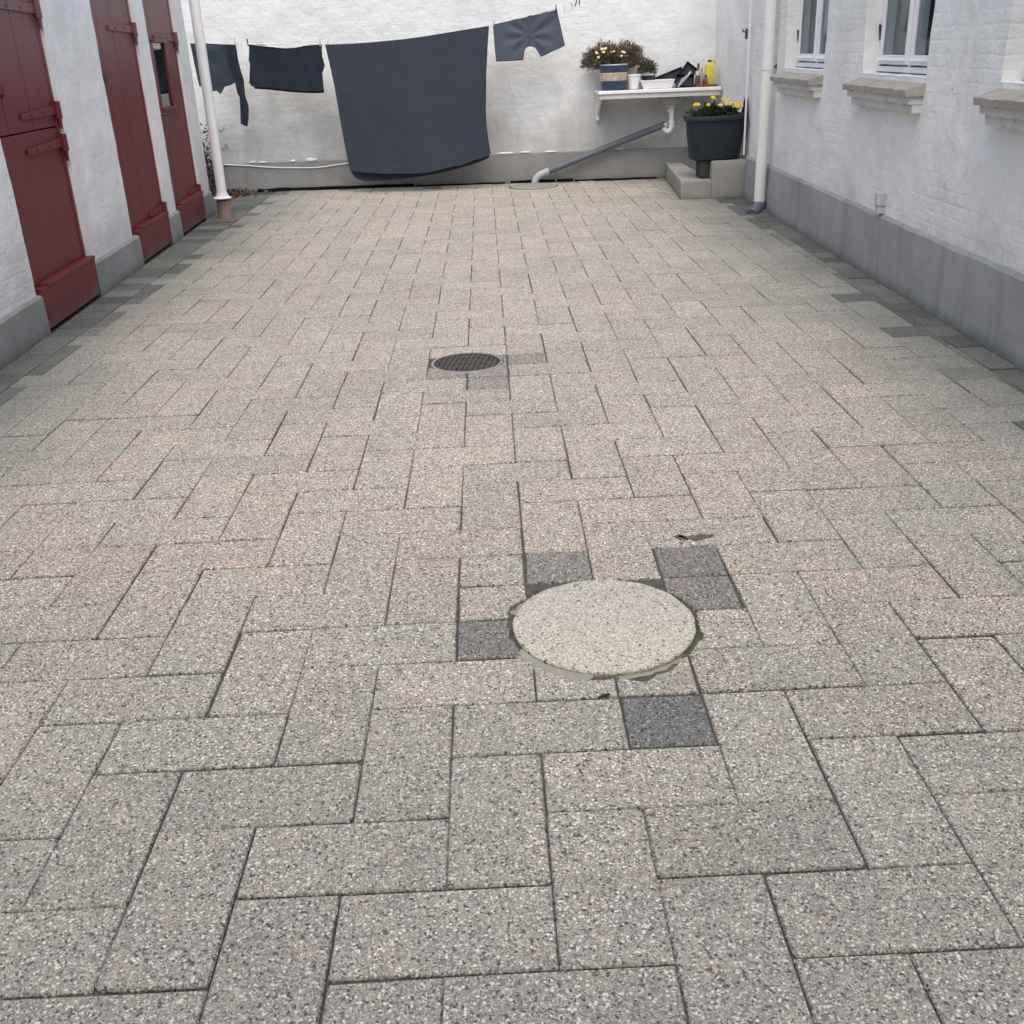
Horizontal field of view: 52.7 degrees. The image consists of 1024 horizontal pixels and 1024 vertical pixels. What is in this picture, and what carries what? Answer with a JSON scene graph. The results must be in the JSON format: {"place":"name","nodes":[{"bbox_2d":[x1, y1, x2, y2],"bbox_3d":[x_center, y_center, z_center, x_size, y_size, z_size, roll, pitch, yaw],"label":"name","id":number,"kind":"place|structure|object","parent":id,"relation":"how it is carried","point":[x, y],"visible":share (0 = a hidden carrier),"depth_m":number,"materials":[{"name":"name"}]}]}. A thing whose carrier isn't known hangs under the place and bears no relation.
{"place":"outdoors","nodes":[
{"label":"outdoors","id":0,"kind":"place"},
{"bbox_2d":[206,0,588,46],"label":"washing line","id":1,"kind":"object","parent":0,"point":[378,40],"visible":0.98,"depth_m":11.17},
{"bbox_2d":[190,43,248,126],"bbox_3d":[-3.214,-4.719,11.441,0.559,0.871,0.047,0,24,6],"label":"long sleeved top","id":2,"kind":"object","parent":1,"relation":"hanging from","point":[224,67],"visible":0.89,"depth_m":11.37,"materials":[{"name":"fabric"}]},
{"bbox_2d":[249,44,324,92],"bbox_3d":[-2.476,-4.864,11.354,0.868,0.522,0.092,-1,24,3],"label":"dark towel","id":3,"kind":"object","parent":1,"relation":"hanging from","point":[299,69],"visible":1,"depth_m":11.34,"materials":[{"name":"fabric"}]},
{"bbox_2d":[325,26,490,180],"bbox_3d":[-1.106,-4.470,11.416,1.788,1.549,0.165,-1,24,4],"label":"bed sheet","id":4,"kind":"object","parent":1,"relation":"hanging from","point":[412,107],"visible":1,"depth_m":11.38,"materials":[{"name":"fabric"}]},
{"bbox_2d":[493,9,564,61],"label":"shorts","id":5,"kind":"object","parent":1,"relation":"hanging from","point":[541,34],"visible":1,"depth_m":11.06,"materials":[{"name":"grey fabric"}]},
{"bbox_2d":[14,198,926,890],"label":"litter crumbs","id":6,"kind":"object","parent":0,"point":[468,344],"visible":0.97,"depth_m":5.22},
{"bbox_2d":[0,178,1023,1023],"bbox_3d":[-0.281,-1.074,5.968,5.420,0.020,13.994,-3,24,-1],"label":"paving","id":7,"kind":"structure","parent":0,"point":[802,346],"depth_m":2.81,"materials":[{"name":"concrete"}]},
{"bbox_2d":[0,0,214,370],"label":"outbuilding","id":8,"kind":"structure","parent":7,"relation":"on","point":[104,186],"depth_m":7.08,"materials":[{"name":"white paint"}]},
{"bbox_2d":[0,0,100,328],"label":"door","id":9,"kind":"structure","parent":8,"relation":"in","point":[36,155],"depth_m":6.30,"materials":[{"name":"red paint"}]},
{"bbox_2d":[89,0,172,261],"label":"door","id":10,"kind":"structure","parent":8,"relation":"in","point":[116,35],"depth_m":8.22,"materials":[{"name":"red paint"}]},
{"bbox_2d":[142,0,206,233],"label":"door","id":11,"kind":"structure","parent":8,"relation":"in","point":[188,195],"depth_m":9.58,"materials":[{"name":"red paint"}]},
{"bbox_2d":[189,0,233,218],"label":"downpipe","id":12,"kind":"object","parent":8,"relation":"attached to","point":[224,207],"visible":1,"depth_m":10.02,"materials":[{"name":"white metal"}]},
{"bbox_2d":[213,187,270,197],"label":"leaf litter","id":13,"kind":"object","parent":7,"relation":"on","point":[235,192],"visible":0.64,"depth_m":12.11,"materials":[{"name":"brown plant"}]},
{"bbox_2d":[181,0,716,193],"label":"garden wall","id":14,"kind":"structure","parent":7,"relation":"on","point":[540,113],"depth_m":11.80,"materials":[{"name":"white paint"}]},
{"bbox_2d":[200,123,228,195],"bbox_3d":[-3.562,-4.140,11.979,0.545,0.990,0.677,-3,24,-1],"label":"dead creeper","id":15,"kind":"object","parent":14,"relation":"attached to","point":[212,183],"visible":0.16,"depth_m":11.99,"materials":[{"name":"brown plant"}]},
{"bbox_2d":[206,163,347,167],"bbox_3d":[-1.999,-4.104,12.180,3.312,0.086,0.013,-1,24,4],"label":"white cable","id":16,"kind":"object","parent":14,"relation":"attached to","point":[283,167],"visible":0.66,"depth_m":12.23,"materials":[{"name":"plastic"}]},
{"bbox_2d":[594,86,720,133],"bbox_3d":[1.603,-4.468,11.535,1.367,0.480,0.521,-1,24,4],"label":"utility sink","id":17,"kind":"object","parent":14,"relation":"attached to","point":[671,98],"visible":0.94,"depth_m":11.26,"materials":[{"name":"ceramic"}]},
{"bbox_2d":[531,121,664,182],"bbox_3d":[0.985,-4.116,11.861,1.545,0.649,0.182,1,24,9],"label":"waste pipe","id":18,"kind":"object","parent":17,"relation":"attached to","point":[537,176],"visible":1,"depth_m":11.86,"materials":[{"name":"grey plastic"}]},
{"bbox_2d":[593,44,630,89],"bbox_3d":[1.094,-4.862,11.297,0.408,0.469,0.358,-18,28,-30],"label":"flower pot","id":19,"kind":"object","parent":17,"relation":"on","point":[613,75],"visible":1,"depth_m":11.21,"materials":[{"name":"blue ceramic"}]},
{"bbox_2d":[579,38,648,70],"bbox_3d":[1.138,-4.953,11.412,0.793,0.537,0.353,-3,24,-1],"label":"heather shrub","id":20,"kind":"object","parent":17,"relation":"on","point":[635,58],"visible":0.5,"depth_m":11.32,"materials":[{"name":"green plant"}]},
{"bbox_2d":[627,74,640,88],"bbox_3d":[1.336,-4.719,11.345,0.152,0.150,0.151,-3,24,-1],"label":"white pot","id":21,"kind":"object","parent":17,"relation":"on","point":[633,81],"visible":1,"depth_m":11.30,"materials":[{"name":"paint"}]},
{"bbox_2d":[636,58,658,79],"bbox_3d":[1.492,-4.843,11.398,0.260,0.320,0.208,-3,24,-1],"label":"shrub","id":22,"kind":"object","parent":17,"relation":"on","point":[647,66],"visible":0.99,"depth_m":11.35,"materials":[{"name":"green plant"}]},
{"bbox_2d":[640,79,674,88],"bbox_3d":[1.587,-4.696,11.350,0.375,0.087,0.180,-3,24,-1],"label":"white trough","id":23,"kind":"object","parent":17,"relation":"on","point":[656,83],"visible":0.98,"depth_m":11.28,"materials":[{"name":"paint"}]},
{"bbox_2d":[655,67,681,78],"bbox_3d":[1.728,-4.815,11.463,0.357,0.211,0.071,-4,24,-4],"label":"nursery tray","id":24,"kind":"object","parent":23,"relation":"in","point":[672,74],"visible":0.59,"depth_m":11.47,"materials":[{"name":"black plastic"}]},
{"bbox_2d":[675,74,693,87],"bbox_3d":[1.898,-4.735,11.367,0.196,0.144,0.103,-3,24,-1],"label":"nursery tray","id":25,"kind":"object","parent":17,"relation":"on","point":[688,81],"visible":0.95,"depth_m":11.38,"materials":[{"name":"black plastic"}]},
{"bbox_2d":[677,71,691,86],"bbox_3d":[1.884,-4.731,11.301,0.156,0.157,0.027,-3,24,-1],"label":"hand scoop","id":26,"kind":"object","parent":17,"relation":"on","point":[684,78],"visible":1,"depth_m":11.30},
{"bbox_2d":[674,61,696,83],"bbox_3d":[1.914,-4.812,11.408,0.272,0.295,0.109,-3,24,-1],"label":"nursery tray","id":27,"kind":"object","parent":17,"relation":"on","point":[688,67],"visible":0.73,"depth_m":11.41,"materials":[{"name":"black plastic"}]},
{"bbox_2d":[694,84,717,86],"bbox_3d":[2.127,-4.696,11.382,0.233,0.019,0.200,-3,24,-1],"label":"red tray","id":28,"kind":"object","parent":17,"relation":"on","point":[705,85],"visible":0.88,"depth_m":11.30,"materials":[{"name":"red plastic"}]},
{"bbox_2d":[695,71,699,84],"bbox_3d":[2.031,-4.753,11.341,0.052,0.147,0.051,-3,24,-1],"label":"bottle","id":29,"kind":"object","parent":28,"relation":"on","point":[697,80],"visible":1,"depth_m":11.32,"materials":[{"name":"brown glass"}]},
{"bbox_2d":[699,67,703,84],"bbox_3d":[2.080,-4.779,11.348,0.050,0.185,0.049,-3,24,-1],"label":"bottle","id":30,"kind":"object","parent":28,"relation":"on","point":[701,76],"visible":1,"depth_m":11.33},
{"bbox_2d":[703,75,707,84],"bbox_3d":[2.117,-4.724,11.315,0.044,0.110,0.043,-3,24,-1],"label":"bottle","id":31,"kind":"object","parent":28,"relation":"on","point":[705,80],"visible":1,"depth_m":11.30,"materials":[{"name":"brown glass"}]},
{"bbox_2d":[704,59,715,83],"bbox_3d":[2.171,-4.819,11.335,0.113,0.261,0.086,-3,24,-1],"label":"bottle","id":32,"kind":"object","parent":28,"relation":"on","point":[709,72],"visible":0.98,"depth_m":11.30,"materials":[{"name":"plastic"}]},
{"bbox_2d":[431,352,502,373],"bbox_3d":[-0.227,-0.755,5.250,0.364,0.017,0.364,-3,24,-1],"label":"floor drain","id":33,"kind":"object","parent":7,"relation":"in","point":[436,363],"visible":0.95,"depth_m":5.25,"materials":[{"name":"metal"}]},
{"bbox_2d":[509,183,558,189],"bbox_3d":[0.245,-3.712,11.798,0.572,0.020,0.572,-3,24,-1],"label":"gully cover","id":34,"kind":"object","parent":7,"relation":"on","point":[527,186],"visible":0.99,"depth_m":11.75,"materials":[{"name":"concrete"}]},
{"bbox_2d":[510,580,695,679],"bbox_3d":[0.247,0.315,2.808,0.503,0.029,0.519,-3,24,-1],"label":"manhole cover","id":35,"kind":"object","parent":7,"relation":"on","point":[586,630],"visible":0.88,"depth_m":2.77,"materials":[{"name":"concrete"}]},
{"bbox_2d":[598,693,609,698],"bbox_3d":[0.223,0.443,2.497,0.034,0.009,0.008,-15,27,-25],"label":"twig","id":36,"kind":"object","parent":7,"relation":"on","point":[603,695],"visible":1,"depth_m":2.49,"materials":[{"name":"brown wood"}]},
{"bbox_2d":[675,534,713,539],"bbox_3d":[0.578,0.080,3.288,0.138,0.001,0.052,-3,24,-1],"label":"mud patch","id":37,"kind":"object","parent":7,"relation":"on","point":[694,537],"visible":1,"depth_m":3.29,"materials":[{"name":"brown soil"}]},
{"bbox_2d":[665,156,745,199],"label":"concrete steps","id":38,"kind":"structure","parent":7,"relation":"on","point":[725,179],"depth_m":10.29,"materials":[{"name":"grey concrete"}]},
{"bbox_2d":[696,161,708,177],"bbox_3d":[1.919,-3.463,10.426,0.093,0.169,0.241,-3,24,-1],"label":"dark brick","id":39,"kind":"object","parent":38,"relation":"on","point":[702,169],"visible":0.84,"depth_m":10.33,"materials":[{"name":"black brick"}]},
{"bbox_2d":[683,96,747,160],"bbox_3d":[2.013,-3.825,10.290,0.642,0.596,0.472,-3,24,-1],"label":"planter tub","id":40,"kind":"object","parent":38,"relation":"on","point":[714,132],"visible":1,"depth_m":10.16,"materials":[{"name":"plastic"}]},
{"bbox_2d":[714,0,1023,370],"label":"house","id":41,"kind":"structure","parent":7,"relation":"on","point":[895,161],"depth_m":6.21,"materials":[{"name":"white paint"}]},
{"bbox_2d":[745,0,776,214],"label":"downpipe","id":42,"kind":"object","parent":41,"relation":"attached to","point":[758,206],"visible":0.89,"depth_m":9.07,"materials":[{"name":"beige plastic"}]},
{"bbox_2d":[795,0,828,67],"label":"window","id":43,"kind":"structure","parent":41,"relation":"in","point":[815,59],"depth_m":8.21,"materials":[{"name":"white paint"}]},
{"bbox_2d":[876,0,934,73],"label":"window","id":44,"kind":"structure","parent":41,"relation":"in","point":[921,12],"depth_m":6.33,"materials":[{"name":"white paint"}]}
]}

